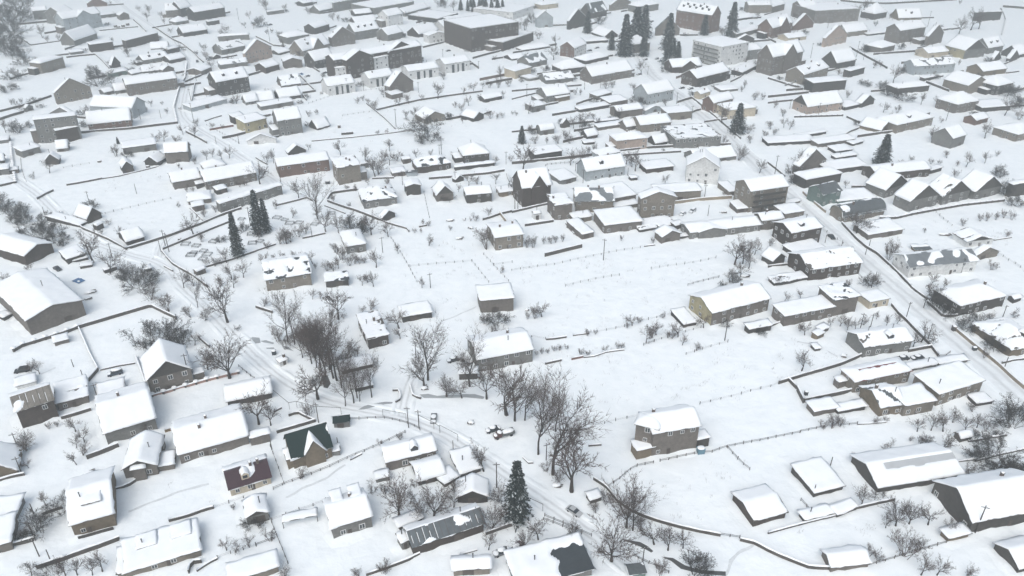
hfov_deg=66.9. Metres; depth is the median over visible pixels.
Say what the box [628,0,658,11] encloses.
barn
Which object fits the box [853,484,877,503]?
bare tree
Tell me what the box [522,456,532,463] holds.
garden wall
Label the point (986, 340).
bush
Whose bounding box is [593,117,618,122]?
shed
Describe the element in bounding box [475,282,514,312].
barn
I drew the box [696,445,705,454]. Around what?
water tank
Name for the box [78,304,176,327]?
garden wall
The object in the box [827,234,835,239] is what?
parked car
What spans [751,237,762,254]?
bare tree
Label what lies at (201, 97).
shed
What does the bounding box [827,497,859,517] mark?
shed
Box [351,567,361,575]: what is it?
shrub
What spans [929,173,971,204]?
house
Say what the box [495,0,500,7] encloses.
conifer
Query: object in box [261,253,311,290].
house
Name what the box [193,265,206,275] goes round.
shed
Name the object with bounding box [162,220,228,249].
garden wall
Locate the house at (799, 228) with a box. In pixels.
[772,215,824,243]
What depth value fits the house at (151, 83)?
535.67 m
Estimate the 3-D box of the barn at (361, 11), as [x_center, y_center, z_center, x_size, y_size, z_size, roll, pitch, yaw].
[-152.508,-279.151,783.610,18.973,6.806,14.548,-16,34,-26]
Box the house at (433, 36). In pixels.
[423,30,444,42]
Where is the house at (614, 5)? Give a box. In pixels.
[609,0,630,10]
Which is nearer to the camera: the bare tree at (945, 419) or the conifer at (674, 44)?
the bare tree at (945, 419)
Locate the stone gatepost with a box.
[951,325,957,330]
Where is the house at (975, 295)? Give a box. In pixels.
[932,279,1008,315]
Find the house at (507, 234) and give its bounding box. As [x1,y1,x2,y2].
[486,220,524,250]
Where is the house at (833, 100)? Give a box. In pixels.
[792,90,859,113]
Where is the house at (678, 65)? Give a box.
[664,57,703,72]
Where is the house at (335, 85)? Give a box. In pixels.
[320,73,355,95]
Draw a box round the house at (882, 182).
[865,167,907,197]
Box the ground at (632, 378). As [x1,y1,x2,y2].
[0,0,1023,575]
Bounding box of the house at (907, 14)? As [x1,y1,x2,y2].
[890,7,922,20]
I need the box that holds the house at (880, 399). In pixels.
[858,382,902,416]
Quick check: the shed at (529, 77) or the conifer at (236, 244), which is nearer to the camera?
the conifer at (236, 244)
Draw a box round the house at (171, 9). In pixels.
[162,3,178,17]
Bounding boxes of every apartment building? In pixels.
[675,0,721,32]
[691,35,748,64]
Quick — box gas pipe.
[272,390,341,414]
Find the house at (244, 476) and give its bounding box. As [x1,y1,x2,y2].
[221,453,271,495]
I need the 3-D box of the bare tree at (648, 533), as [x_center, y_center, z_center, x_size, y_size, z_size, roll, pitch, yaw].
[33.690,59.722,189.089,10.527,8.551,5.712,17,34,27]
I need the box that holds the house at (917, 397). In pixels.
[898,382,937,415]
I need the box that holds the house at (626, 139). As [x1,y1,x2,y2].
[605,129,647,148]
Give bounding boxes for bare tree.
[19,561,37,575]
[20,460,30,467]
[25,359,43,373]
[36,23,44,37]
[36,491,50,504]
[40,158,54,172]
[51,554,66,575]
[61,417,82,431]
[62,450,76,464]
[64,558,84,575]
[68,434,80,447]
[71,421,90,441]
[75,227,99,262]
[80,557,99,575]
[85,548,108,571]
[94,249,125,273]
[172,268,190,287]
[179,212,199,233]
[182,273,198,283]
[182,278,200,307]
[187,124,196,137]
[187,326,250,378]
[187,332,203,341]
[197,347,214,369]
[200,275,233,322]
[216,247,228,262]
[218,534,234,550]
[223,147,236,157]
[223,261,237,279]
[228,274,239,287]
[231,540,240,553]
[234,378,271,424]
[237,259,250,277]
[241,532,254,547]
[245,163,270,183]
[256,398,280,425]
[257,282,306,342]
[268,148,274,162]
[278,299,303,344]
[281,323,307,357]
[288,179,304,197]
[289,325,316,363]
[291,316,360,380]
[292,313,323,371]
[292,351,335,407]
[293,170,337,216]
[293,311,325,344]
[295,312,326,354]
[298,316,316,367]
[299,314,347,378]
[300,300,352,369]
[303,318,327,374]
[310,202,322,218]
[313,211,332,231]
[319,286,353,319]
[319,305,343,322]
[322,337,352,387]
[328,214,342,232]
[328,366,360,405]
[331,359,366,402]
[332,255,341,268]
[333,139,346,154]
[335,354,361,397]
[350,365,369,401]
[356,271,366,285]
[357,347,383,397]
[360,147,371,159]
[362,209,386,234]
[363,271,377,286]
[364,151,376,176]
[366,247,381,267]
[376,466,417,523]
[377,221,393,236]
[380,308,408,328]
[382,150,397,164]
[391,328,406,338]
[392,350,439,385]
[404,311,448,380]
[405,485,415,501]
[411,112,423,126]
[415,469,464,515]
[432,82,444,98]
[435,373,454,396]
[442,487,463,507]
[446,378,471,397]
[446,478,463,492]
[452,324,489,385]
[458,357,500,399]
[464,171,474,185]
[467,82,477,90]
[469,440,488,471]
[475,500,513,530]
[478,359,535,415]
[482,529,496,549]
[490,361,535,421]
[506,528,535,546]
[514,142,536,168]
[514,370,552,420]
[522,371,559,431]
[526,517,549,539]
[528,301,550,316]
[529,364,571,454]
[534,360,611,475]
[543,44,559,59]
[545,382,571,431]
[546,424,608,492]
[563,148,578,164]
[564,511,580,534]
[569,115,576,128]
[587,500,645,563]
[597,469,655,527]
[605,481,665,530]
[620,314,638,325]
[622,149,636,163]
[629,149,639,170]
[632,519,668,544]
[637,59,645,72]
[640,324,656,342]
[651,319,663,334]
[655,523,683,550]
[668,321,687,336]
[674,528,694,548]
[694,313,711,327]
[718,102,730,122]
[722,232,756,263]
[722,267,736,282]
[728,242,752,263]
[734,261,751,276]
[743,252,757,268]
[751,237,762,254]
[756,159,767,172]
[796,350,814,370]
[799,321,810,334]
[835,313,847,325]
[843,318,851,329]
[847,209,879,232]
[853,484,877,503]
[866,271,879,287]
[871,489,881,500]
[877,492,912,526]
[880,511,897,527]
[890,63,906,82]
[897,500,929,524]
[910,418,926,431]
[913,328,921,346]
[918,552,936,575]
[919,320,943,342]
[919,505,946,524]
[923,412,944,430]
[925,283,937,293]
[929,272,940,284]
[933,554,956,575]
[937,404,951,431]
[952,414,975,428]
[953,16,968,33]
[964,152,974,166]
[965,461,976,473]
[967,6,986,29]
[972,10,989,28]
[973,413,986,427]
[982,119,991,137]
[1001,97,1023,115]
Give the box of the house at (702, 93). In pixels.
[694,87,711,98]
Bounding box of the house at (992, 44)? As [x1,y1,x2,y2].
[980,35,1004,53]
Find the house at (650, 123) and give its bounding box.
[631,111,671,131]
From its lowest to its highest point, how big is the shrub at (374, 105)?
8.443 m
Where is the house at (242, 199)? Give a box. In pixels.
[215,182,283,212]
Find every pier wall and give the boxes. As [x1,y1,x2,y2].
[9,141,16,182]
[172,61,187,120]
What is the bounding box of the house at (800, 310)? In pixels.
[771,294,835,325]
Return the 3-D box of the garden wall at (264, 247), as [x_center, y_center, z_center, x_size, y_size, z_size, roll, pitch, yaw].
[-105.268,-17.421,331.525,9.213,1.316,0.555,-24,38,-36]
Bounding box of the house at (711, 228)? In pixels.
[680,215,763,238]
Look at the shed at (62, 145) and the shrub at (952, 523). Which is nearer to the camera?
the shrub at (952, 523)
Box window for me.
[359,523,364,529]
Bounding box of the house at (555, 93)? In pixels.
[531,84,570,102]
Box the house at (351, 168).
[330,154,368,184]
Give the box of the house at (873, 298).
[858,288,890,308]
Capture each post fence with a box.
[520,246,640,268]
[591,314,667,332]
[700,382,777,401]
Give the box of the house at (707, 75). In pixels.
[681,62,731,86]
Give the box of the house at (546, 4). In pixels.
[534,0,557,9]
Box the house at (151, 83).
[122,71,184,95]
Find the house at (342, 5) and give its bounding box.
[332,0,367,11]
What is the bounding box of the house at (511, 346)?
[458,327,534,379]
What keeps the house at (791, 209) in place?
on the ground at (632, 378)
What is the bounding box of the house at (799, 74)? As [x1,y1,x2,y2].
[785,59,828,84]
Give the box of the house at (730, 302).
[688,281,770,325]
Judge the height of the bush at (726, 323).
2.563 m
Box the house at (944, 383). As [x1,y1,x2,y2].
[912,360,986,405]
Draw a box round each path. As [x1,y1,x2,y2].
[128,483,208,511]
[286,464,345,497]
[442,306,475,321]
[726,544,754,575]
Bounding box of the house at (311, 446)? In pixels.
[282,422,340,468]
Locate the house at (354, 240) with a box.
[338,228,366,253]
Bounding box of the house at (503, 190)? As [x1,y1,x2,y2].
[495,184,512,196]
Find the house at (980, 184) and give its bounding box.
[961,168,1002,198]
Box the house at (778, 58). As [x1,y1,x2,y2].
[755,39,805,75]
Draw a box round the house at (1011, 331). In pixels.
[971,317,1023,355]
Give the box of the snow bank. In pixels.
[2,0,1023,575]
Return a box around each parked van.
[14,365,29,373]
[107,367,122,376]
[688,207,696,212]
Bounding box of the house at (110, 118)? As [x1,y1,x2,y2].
[85,107,132,129]
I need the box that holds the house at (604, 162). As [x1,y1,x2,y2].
[576,146,626,180]
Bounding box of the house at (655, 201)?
[637,186,676,217]
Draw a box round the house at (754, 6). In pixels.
[744,0,771,12]
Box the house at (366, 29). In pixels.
[346,20,378,39]
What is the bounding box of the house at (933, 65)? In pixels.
[903,56,956,74]
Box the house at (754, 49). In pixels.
[747,43,761,59]
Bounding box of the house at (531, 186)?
[512,166,552,206]
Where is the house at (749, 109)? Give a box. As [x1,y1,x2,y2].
[716,100,757,118]
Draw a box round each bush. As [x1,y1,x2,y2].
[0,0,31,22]
[0,13,21,31]
[0,18,35,38]
[0,31,20,47]
[0,36,20,55]
[0,67,27,80]
[0,84,10,92]
[0,191,14,208]
[0,199,20,214]
[1,0,34,9]
[3,7,39,21]
[4,212,24,223]
[5,35,28,47]
[6,82,20,89]
[6,118,24,133]
[6,202,29,217]
[8,55,36,65]
[9,45,31,57]
[12,219,42,234]
[13,506,55,541]
[14,211,33,223]
[25,96,40,102]
[25,557,63,575]
[28,221,69,241]
[29,218,58,237]
[36,210,51,221]
[38,489,65,519]
[44,231,73,245]
[57,238,68,246]
[81,199,99,207]
[82,67,114,86]
[85,65,100,75]
[108,262,138,278]
[114,263,159,295]
[116,314,192,349]
[119,150,132,156]
[127,267,163,282]
[157,318,193,345]
[211,236,225,242]
[238,222,248,232]
[238,516,267,533]
[251,15,268,26]
[307,374,322,385]
[337,211,369,229]
[350,222,369,234]
[395,115,443,135]
[414,132,429,144]
[422,129,443,142]
[479,307,514,327]
[524,13,534,23]
[527,126,537,134]
[580,121,592,126]
[594,13,605,23]
[629,94,648,103]
[679,548,717,575]
[719,319,733,327]
[729,270,742,282]
[753,325,767,335]
[785,164,805,175]
[788,174,797,184]
[858,274,884,286]
[859,44,870,51]
[862,79,872,86]
[875,80,888,87]
[879,86,894,95]
[890,87,900,97]
[896,42,906,48]
[896,91,918,101]
[924,283,950,309]
[924,436,933,442]
[934,302,960,320]
[953,317,976,335]
[961,310,993,323]
[961,430,1023,472]
[964,429,996,445]
[967,444,995,461]
[979,333,1006,353]
[984,451,1023,469]
[986,392,1023,433]
[990,164,1009,177]
[992,430,1007,437]
[998,84,1018,95]
[998,178,1016,196]
[999,456,1023,467]
[1004,195,1023,206]
[1008,93,1023,107]
[1011,85,1023,93]
[1012,402,1023,415]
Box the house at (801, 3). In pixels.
[791,0,815,17]
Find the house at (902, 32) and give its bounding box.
[884,20,925,43]
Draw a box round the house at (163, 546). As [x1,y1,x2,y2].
[115,517,202,575]
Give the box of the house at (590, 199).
[572,184,614,211]
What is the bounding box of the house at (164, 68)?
[158,63,173,71]
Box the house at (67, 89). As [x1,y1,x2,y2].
[52,77,92,103]
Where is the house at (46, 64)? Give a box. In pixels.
[27,55,65,74]
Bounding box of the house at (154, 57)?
[133,51,167,65]
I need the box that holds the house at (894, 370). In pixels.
[833,357,912,392]
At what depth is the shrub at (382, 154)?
421.53 m
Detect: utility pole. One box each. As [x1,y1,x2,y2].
[28,538,39,556]
[493,462,499,487]
[974,505,989,532]
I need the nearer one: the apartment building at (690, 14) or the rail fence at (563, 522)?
the rail fence at (563, 522)
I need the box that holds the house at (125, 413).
[94,382,157,444]
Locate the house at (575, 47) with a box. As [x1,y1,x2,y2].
[559,37,586,57]
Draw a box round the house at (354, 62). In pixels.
[324,40,421,78]
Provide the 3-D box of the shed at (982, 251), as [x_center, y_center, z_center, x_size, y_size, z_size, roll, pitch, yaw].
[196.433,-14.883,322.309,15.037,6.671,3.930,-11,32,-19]
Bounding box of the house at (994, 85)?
[977,74,1014,94]
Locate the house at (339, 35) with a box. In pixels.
[327,25,354,46]
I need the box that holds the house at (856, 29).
[840,22,868,36]
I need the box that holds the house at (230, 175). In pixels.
[194,161,256,189]
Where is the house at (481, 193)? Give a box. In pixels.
[462,182,492,203]
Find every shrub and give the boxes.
[14,427,32,447]
[14,525,33,536]
[19,434,35,451]
[22,358,33,372]
[76,440,91,455]
[110,143,117,156]
[115,259,131,272]
[122,43,131,56]
[137,280,159,301]
[151,293,172,311]
[180,306,191,316]
[197,231,204,241]
[197,303,211,320]
[210,256,218,265]
[257,0,268,9]
[258,252,269,260]
[260,150,270,161]
[260,526,275,541]
[266,324,286,342]
[275,229,287,243]
[276,334,291,349]
[277,226,290,243]
[278,561,291,575]
[281,226,295,241]
[290,224,305,236]
[296,465,308,478]
[300,222,310,232]
[300,400,315,416]
[325,259,337,270]
[334,243,348,259]
[341,252,355,265]
[346,345,362,356]
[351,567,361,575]
[367,297,378,309]
[367,480,378,493]
[369,99,378,108]
[373,155,389,174]
[375,557,391,573]
[377,482,388,493]
[378,149,386,161]
[408,491,434,518]
[441,380,452,396]
[473,227,491,249]
[480,312,491,324]
[487,477,506,502]
[495,77,502,87]
[511,540,524,547]
[519,17,528,29]
[523,235,530,247]
[528,235,537,247]
[530,307,541,318]
[541,458,551,471]
[549,464,567,481]
[575,146,589,158]
[588,501,598,512]
[600,484,612,507]
[614,108,621,117]
[625,156,634,166]
[629,512,646,529]
[644,325,656,337]
[653,557,670,575]
[669,328,677,338]
[737,144,749,159]
[744,123,755,133]
[768,235,776,245]
[818,418,830,429]
[827,412,842,428]
[835,414,846,425]
[860,316,870,324]
[866,543,878,555]
[873,548,884,562]
[879,438,895,448]
[885,243,900,260]
[886,521,932,565]
[888,237,901,250]
[913,533,930,551]
[917,431,926,443]
[929,125,938,139]
[941,429,960,447]
[943,516,962,527]
[950,405,964,422]
[966,402,978,411]
[966,560,980,575]
[979,414,998,431]
[982,348,989,357]
[988,260,998,269]
[1011,307,1020,317]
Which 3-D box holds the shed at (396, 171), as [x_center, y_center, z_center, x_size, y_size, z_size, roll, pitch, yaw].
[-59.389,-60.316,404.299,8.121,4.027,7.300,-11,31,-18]
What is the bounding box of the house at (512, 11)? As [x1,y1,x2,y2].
[473,2,532,19]
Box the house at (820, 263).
[787,245,863,280]
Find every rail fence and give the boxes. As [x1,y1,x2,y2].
[269,515,288,563]
[273,432,403,489]
[350,416,419,428]
[543,517,581,534]
[544,513,591,536]
[610,460,653,484]
[629,552,668,572]
[660,430,800,460]
[727,446,749,469]
[802,421,857,430]
[869,540,947,564]
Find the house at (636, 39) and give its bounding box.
[631,34,649,53]
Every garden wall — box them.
[0,94,51,111]
[0,110,23,119]
[0,181,15,186]
[0,471,24,480]
[10,323,78,351]
[13,535,35,545]
[20,20,46,24]
[31,40,59,44]
[36,188,53,198]
[36,555,63,568]
[41,505,61,514]
[58,209,125,249]
[60,406,91,418]
[63,535,119,559]
[66,53,109,68]
[66,177,101,185]
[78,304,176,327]
[78,326,98,369]
[81,121,177,133]
[85,441,118,458]
[88,366,98,380]
[99,26,137,30]
[100,362,134,370]
[102,165,158,178]
[115,478,135,488]
[126,206,241,249]
[135,354,145,381]
[150,369,240,396]
[155,26,181,43]
[161,249,207,286]
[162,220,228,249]
[168,505,213,521]
[181,42,203,62]
[184,82,200,85]
[185,74,200,81]
[185,130,206,142]
[187,558,201,573]
[194,92,204,96]
[196,333,209,347]
[196,556,217,571]
[205,249,255,266]
[209,124,233,129]
[222,131,245,138]
[248,70,260,75]
[255,35,284,46]
[255,305,272,312]
[256,243,275,250]
[276,418,315,432]
[277,196,312,205]
[288,410,315,420]
[299,74,315,93]
[302,81,320,84]
[302,232,325,238]
[311,129,410,140]
[324,204,345,213]
[327,188,356,198]
[327,199,380,219]
[341,131,352,134]
[350,452,361,459]
[366,102,394,128]
[366,551,419,575]
[372,176,393,178]
[376,90,482,109]
[385,221,408,231]
[392,388,400,402]
[409,383,420,398]
[423,41,444,47]
[429,168,504,178]
[446,115,460,119]
[460,548,476,553]
[473,49,500,58]
[480,73,503,80]
[482,209,511,219]
[485,521,512,534]
[486,77,511,84]
[499,210,507,220]
[512,83,581,91]
[512,92,535,99]
[512,128,535,132]
[512,153,591,163]
[512,202,546,212]
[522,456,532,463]
[525,219,553,225]
[537,70,555,74]
[544,243,581,256]
[545,101,557,105]
[545,358,561,364]
[546,335,566,339]
[552,110,575,115]
[563,136,582,142]
[570,120,592,124]
[571,355,582,359]
[573,332,586,335]
[574,126,592,131]
[576,97,592,104]
[583,348,624,357]
[588,443,601,446]
[593,476,720,536]
[619,142,730,150]
[622,150,680,155]
[627,540,652,551]
[675,195,731,203]
[677,95,693,102]
[690,95,740,138]
[704,117,726,122]
[740,536,829,569]
[754,39,769,41]
[768,77,800,86]
[768,91,808,97]
[768,98,794,103]
[768,161,784,176]
[768,263,787,267]
[768,508,857,533]
[778,353,861,383]
[786,87,803,90]
[787,375,796,388]
[794,113,843,117]
[796,385,804,403]
[802,190,825,212]
[804,388,851,402]
[841,0,952,3]
[841,221,911,287]
[844,127,858,133]
[846,115,859,121]
[850,46,887,68]
[851,185,865,187]
[857,130,891,136]
[857,420,886,424]
[858,497,895,508]
[873,50,914,54]
[879,197,1005,218]
[891,302,939,356]
[908,344,931,351]
[911,285,928,299]
[926,80,949,91]
[927,300,957,316]
[952,324,1023,388]
[958,457,974,461]
[968,433,1007,441]
[975,447,1023,461]
[993,236,1011,240]
[1001,357,1023,363]
[1003,5,1023,8]
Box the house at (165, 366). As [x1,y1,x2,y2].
[140,338,204,392]
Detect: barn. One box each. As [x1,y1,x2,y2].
[0,232,54,264]
[0,268,85,334]
[0,441,22,476]
[13,141,41,157]
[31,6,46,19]
[60,24,97,45]
[87,39,114,51]
[88,94,146,118]
[106,67,127,76]
[120,32,158,47]
[120,137,156,154]
[163,52,185,62]
[163,141,191,163]
[168,16,188,24]
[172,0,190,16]
[176,23,207,36]
[181,94,227,111]
[186,2,225,20]
[187,64,211,74]
[212,39,245,54]
[216,57,247,68]
[217,32,249,40]
[223,375,272,404]
[254,59,279,73]
[256,97,293,110]
[274,86,301,98]
[279,30,308,43]
[281,54,302,68]
[296,0,312,6]
[304,20,329,33]
[310,2,332,13]
[350,8,371,15]
[351,0,413,14]
[376,24,402,40]
[397,300,433,322]
[399,2,428,16]
[402,502,484,553]
[406,22,438,37]
[408,9,457,22]
[434,18,450,31]
[459,108,484,121]
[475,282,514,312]
[478,91,502,102]
[485,45,495,50]
[488,30,533,51]
[503,531,596,575]
[504,63,531,78]
[517,52,547,67]
[524,100,545,112]
[528,144,562,158]
[535,9,553,27]
[538,70,574,83]
[549,168,577,183]
[552,58,585,72]
[566,217,594,238]
[573,52,608,64]
[580,1,606,18]
[589,88,612,99]
[597,181,636,201]
[600,94,628,107]
[609,103,643,118]
[618,118,635,130]
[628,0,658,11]
[639,158,674,173]
[651,182,702,199]
[660,105,691,119]
[683,145,737,160]
[727,25,757,37]
[730,483,788,526]
[731,62,755,75]
[767,0,784,12]
[777,31,806,40]
[793,166,842,187]
[804,75,847,92]
[809,134,855,146]
[818,281,860,315]
[819,157,868,172]
[821,47,856,68]
[842,65,865,77]
[849,442,967,491]
[852,217,904,239]
[860,2,886,19]
[864,40,894,52]
[886,81,930,93]
[912,37,924,44]
[915,45,948,57]
[931,124,966,148]
[942,70,986,93]
[963,112,989,124]
[966,60,1007,75]
[972,10,1002,20]
[975,98,1012,111]
[1000,43,1023,58]
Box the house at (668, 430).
[630,404,710,459]
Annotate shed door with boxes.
[64,315,72,321]
[256,515,265,521]
[336,281,342,286]
[337,423,343,427]
[410,316,416,320]
[426,478,434,483]
[454,533,463,541]
[463,570,473,575]
[468,497,477,502]
[765,517,773,522]
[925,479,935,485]
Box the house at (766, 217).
[753,209,784,229]
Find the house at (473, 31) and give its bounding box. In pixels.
[443,12,518,51]
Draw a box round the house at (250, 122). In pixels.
[234,112,266,132]
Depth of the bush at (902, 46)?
650.87 m
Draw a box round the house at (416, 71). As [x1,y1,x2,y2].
[401,60,439,79]
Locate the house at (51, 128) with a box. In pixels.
[29,111,81,143]
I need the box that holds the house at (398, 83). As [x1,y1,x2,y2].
[383,69,413,98]
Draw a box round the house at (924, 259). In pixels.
[892,243,980,277]
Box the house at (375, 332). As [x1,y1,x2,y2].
[356,310,389,348]
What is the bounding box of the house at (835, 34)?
[821,24,847,46]
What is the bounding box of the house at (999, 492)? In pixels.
[931,468,1023,531]
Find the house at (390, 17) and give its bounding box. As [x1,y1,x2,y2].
[376,7,402,27]
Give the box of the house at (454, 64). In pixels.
[435,54,470,73]
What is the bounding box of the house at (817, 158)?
[792,146,826,173]
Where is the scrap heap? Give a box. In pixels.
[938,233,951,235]
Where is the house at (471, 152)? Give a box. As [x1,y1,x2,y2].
[451,142,489,162]
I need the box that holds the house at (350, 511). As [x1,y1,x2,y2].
[322,482,373,538]
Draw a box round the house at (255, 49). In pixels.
[241,39,272,63]
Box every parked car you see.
[52,265,61,271]
[430,413,436,423]
[446,356,459,362]
[485,425,500,433]
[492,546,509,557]
[565,505,582,517]
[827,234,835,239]
[897,354,909,359]
[910,354,924,359]
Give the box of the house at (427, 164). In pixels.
[411,154,451,172]
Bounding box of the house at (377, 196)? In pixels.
[357,184,397,208]
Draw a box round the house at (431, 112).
[414,106,445,123]
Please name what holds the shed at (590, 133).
on the ground at (632, 378)
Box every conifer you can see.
[228,212,246,258]
[248,189,268,236]
[259,198,272,233]
[458,0,463,9]
[465,0,469,10]
[470,0,475,11]
[483,0,488,6]
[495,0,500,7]
[501,460,534,532]
[517,126,526,144]
[582,11,592,33]
[607,32,615,49]
[614,14,636,57]
[630,6,647,39]
[637,32,648,56]
[642,4,652,38]
[658,13,677,50]
[661,36,672,64]
[671,38,676,56]
[672,41,681,57]
[698,14,709,34]
[723,2,738,37]
[727,103,747,134]
[871,134,892,163]
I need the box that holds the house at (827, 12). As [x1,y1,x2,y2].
[796,1,860,23]
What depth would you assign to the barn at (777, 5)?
797.41 m
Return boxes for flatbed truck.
[493,427,514,439]
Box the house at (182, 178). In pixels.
[167,167,201,189]
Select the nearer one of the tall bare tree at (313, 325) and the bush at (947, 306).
the tall bare tree at (313, 325)
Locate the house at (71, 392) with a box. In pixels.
[52,374,89,410]
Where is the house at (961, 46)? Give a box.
[945,34,986,58]
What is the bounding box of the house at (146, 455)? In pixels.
[120,430,175,480]
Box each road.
[6,175,656,575]
[113,0,291,187]
[155,214,216,258]
[395,349,432,414]
[634,54,1023,407]
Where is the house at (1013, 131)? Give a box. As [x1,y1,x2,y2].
[991,122,1023,141]
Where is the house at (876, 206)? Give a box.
[829,197,886,221]
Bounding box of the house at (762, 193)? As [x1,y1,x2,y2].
[733,174,789,212]
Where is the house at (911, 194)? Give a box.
[893,178,939,211]
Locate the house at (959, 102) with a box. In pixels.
[935,91,979,112]
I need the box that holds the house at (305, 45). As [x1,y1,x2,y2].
[288,33,329,56]
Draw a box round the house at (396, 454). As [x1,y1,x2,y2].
[379,432,437,469]
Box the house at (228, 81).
[203,66,250,95]
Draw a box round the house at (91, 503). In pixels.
[65,465,116,538]
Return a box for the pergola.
[281,507,317,528]
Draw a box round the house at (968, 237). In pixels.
[952,227,994,246]
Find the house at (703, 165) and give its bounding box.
[685,148,720,184]
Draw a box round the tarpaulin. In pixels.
[72,278,84,283]
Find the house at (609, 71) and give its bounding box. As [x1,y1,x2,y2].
[580,60,634,84]
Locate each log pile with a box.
[84,289,95,293]
[421,384,428,389]
[552,482,562,487]
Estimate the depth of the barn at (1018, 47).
626.16 m
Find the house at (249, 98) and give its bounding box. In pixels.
[241,92,258,104]
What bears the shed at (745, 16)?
on the ground at (632, 378)
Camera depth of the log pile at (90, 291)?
297.58 m
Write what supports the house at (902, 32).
on the ground at (632, 378)
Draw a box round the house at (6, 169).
[0,163,18,174]
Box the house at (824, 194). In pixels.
[806,181,842,205]
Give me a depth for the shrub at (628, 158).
413.45 m
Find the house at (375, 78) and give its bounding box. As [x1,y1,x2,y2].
[360,68,391,87]
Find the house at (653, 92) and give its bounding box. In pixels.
[633,79,674,104]
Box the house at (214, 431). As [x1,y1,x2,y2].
[171,403,270,463]
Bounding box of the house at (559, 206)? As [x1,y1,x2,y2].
[547,192,573,219]
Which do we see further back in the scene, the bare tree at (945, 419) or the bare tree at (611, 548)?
the bare tree at (945, 419)
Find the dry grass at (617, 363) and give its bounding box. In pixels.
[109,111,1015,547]
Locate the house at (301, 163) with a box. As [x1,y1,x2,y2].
[273,151,329,177]
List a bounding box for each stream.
[251,337,260,342]
[322,376,330,387]
[359,402,392,409]
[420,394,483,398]
[663,557,725,575]
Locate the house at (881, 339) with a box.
[845,323,913,357]
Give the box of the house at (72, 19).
[53,6,102,33]
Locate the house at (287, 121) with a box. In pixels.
[268,106,302,135]
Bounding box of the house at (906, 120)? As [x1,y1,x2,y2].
[876,110,933,133]
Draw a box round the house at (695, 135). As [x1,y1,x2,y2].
[661,123,722,147]
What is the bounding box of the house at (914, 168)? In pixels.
[861,160,943,177]
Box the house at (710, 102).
[702,91,733,112]
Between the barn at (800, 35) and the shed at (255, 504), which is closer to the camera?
the shed at (255, 504)
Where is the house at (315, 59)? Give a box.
[303,47,331,68]
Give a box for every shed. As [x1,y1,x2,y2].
[0,135,10,143]
[0,153,5,162]
[0,310,11,320]
[0,492,25,518]
[13,372,36,389]
[22,104,33,111]
[44,149,60,164]
[44,211,86,226]
[50,106,78,115]
[51,332,69,345]
[54,139,69,151]
[58,244,85,264]
[67,48,83,54]
[72,203,102,223]
[72,254,88,261]
[79,261,92,268]
[86,0,107,6]
[92,220,103,230]
[95,376,124,394]
[98,87,113,94]
[100,12,117,17]
[101,263,116,273]
[108,56,120,67]
[112,82,125,94]
[116,11,129,19]
[117,156,133,173]
[117,226,145,245]
[126,68,142,74]
[140,63,161,72]
[143,150,165,165]
[144,263,151,271]
[150,41,168,49]
[163,45,179,53]
[186,190,211,204]
[190,200,204,211]
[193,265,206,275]
[195,94,210,99]
[199,158,226,168]
[205,19,219,25]
[211,54,220,58]
[212,184,227,194]
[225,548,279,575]
[228,111,243,123]
[241,493,270,524]
[246,132,276,144]
[255,90,274,101]
[266,8,284,14]
[272,47,289,54]
[276,73,301,87]
[285,142,306,154]
[308,116,329,129]
[323,270,348,287]
[331,414,349,427]
[337,354,373,373]
[349,14,375,22]
[351,371,373,391]
[373,467,390,482]
[378,208,394,220]
[389,166,406,176]
[392,508,423,529]
[395,529,409,549]
[400,155,411,163]
[406,170,417,176]
[409,453,446,484]
[431,178,453,201]
[436,464,460,486]
[449,445,482,476]
[449,553,492,575]
[451,173,463,182]
[453,160,495,170]
[454,472,489,502]
[504,52,523,60]
[515,43,549,51]
[520,73,538,80]
[531,210,541,219]
[536,122,555,134]
[559,118,569,127]
[566,8,585,29]
[569,209,593,221]
[574,101,610,111]
[580,127,598,138]
[581,138,595,144]
[582,36,607,43]
[584,487,602,502]
[591,25,617,37]
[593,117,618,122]
[593,120,619,130]
[613,198,637,207]
[624,562,646,575]
[628,174,638,180]
[636,215,674,231]
[643,104,663,114]
[647,133,668,144]
[652,224,681,243]
[655,16,679,35]
[670,219,682,228]
[670,306,698,327]
[680,232,688,238]
[714,84,738,91]
[717,180,734,195]
[727,12,753,20]
[728,199,751,212]
[735,34,754,42]
[743,318,772,333]
[760,246,786,264]
[762,134,813,145]
[767,270,807,285]
[782,238,825,253]
[785,197,801,202]
[790,456,845,496]
[792,13,813,30]
[794,129,827,135]
[796,503,834,520]
[805,396,840,415]
[809,342,822,350]
[811,328,825,338]
[815,321,831,331]
[820,544,872,571]
[827,143,853,152]
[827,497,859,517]
[830,151,858,158]
[835,397,868,413]
[836,187,876,203]
[846,135,863,145]
[855,93,875,107]
[859,116,888,131]
[864,28,885,35]
[905,357,938,370]
[919,74,935,80]
[924,22,944,45]
[935,353,970,365]
[939,522,972,540]
[942,26,950,30]
[953,429,973,442]
[967,391,992,405]
[973,244,999,259]
[988,51,1000,60]
[993,535,1023,572]
[1005,179,1023,196]
[1006,49,1019,61]
[1007,293,1023,303]
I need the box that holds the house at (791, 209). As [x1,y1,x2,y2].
[774,202,805,218]
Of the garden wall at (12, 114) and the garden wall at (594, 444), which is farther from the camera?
the garden wall at (12, 114)
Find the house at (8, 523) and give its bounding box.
[0,510,18,552]
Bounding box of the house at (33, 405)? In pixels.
[8,382,58,427]
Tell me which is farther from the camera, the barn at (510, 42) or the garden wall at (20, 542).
the barn at (510, 42)
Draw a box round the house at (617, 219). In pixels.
[593,206,644,233]
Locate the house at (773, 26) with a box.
[756,13,792,38]
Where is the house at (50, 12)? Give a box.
[44,4,72,23]

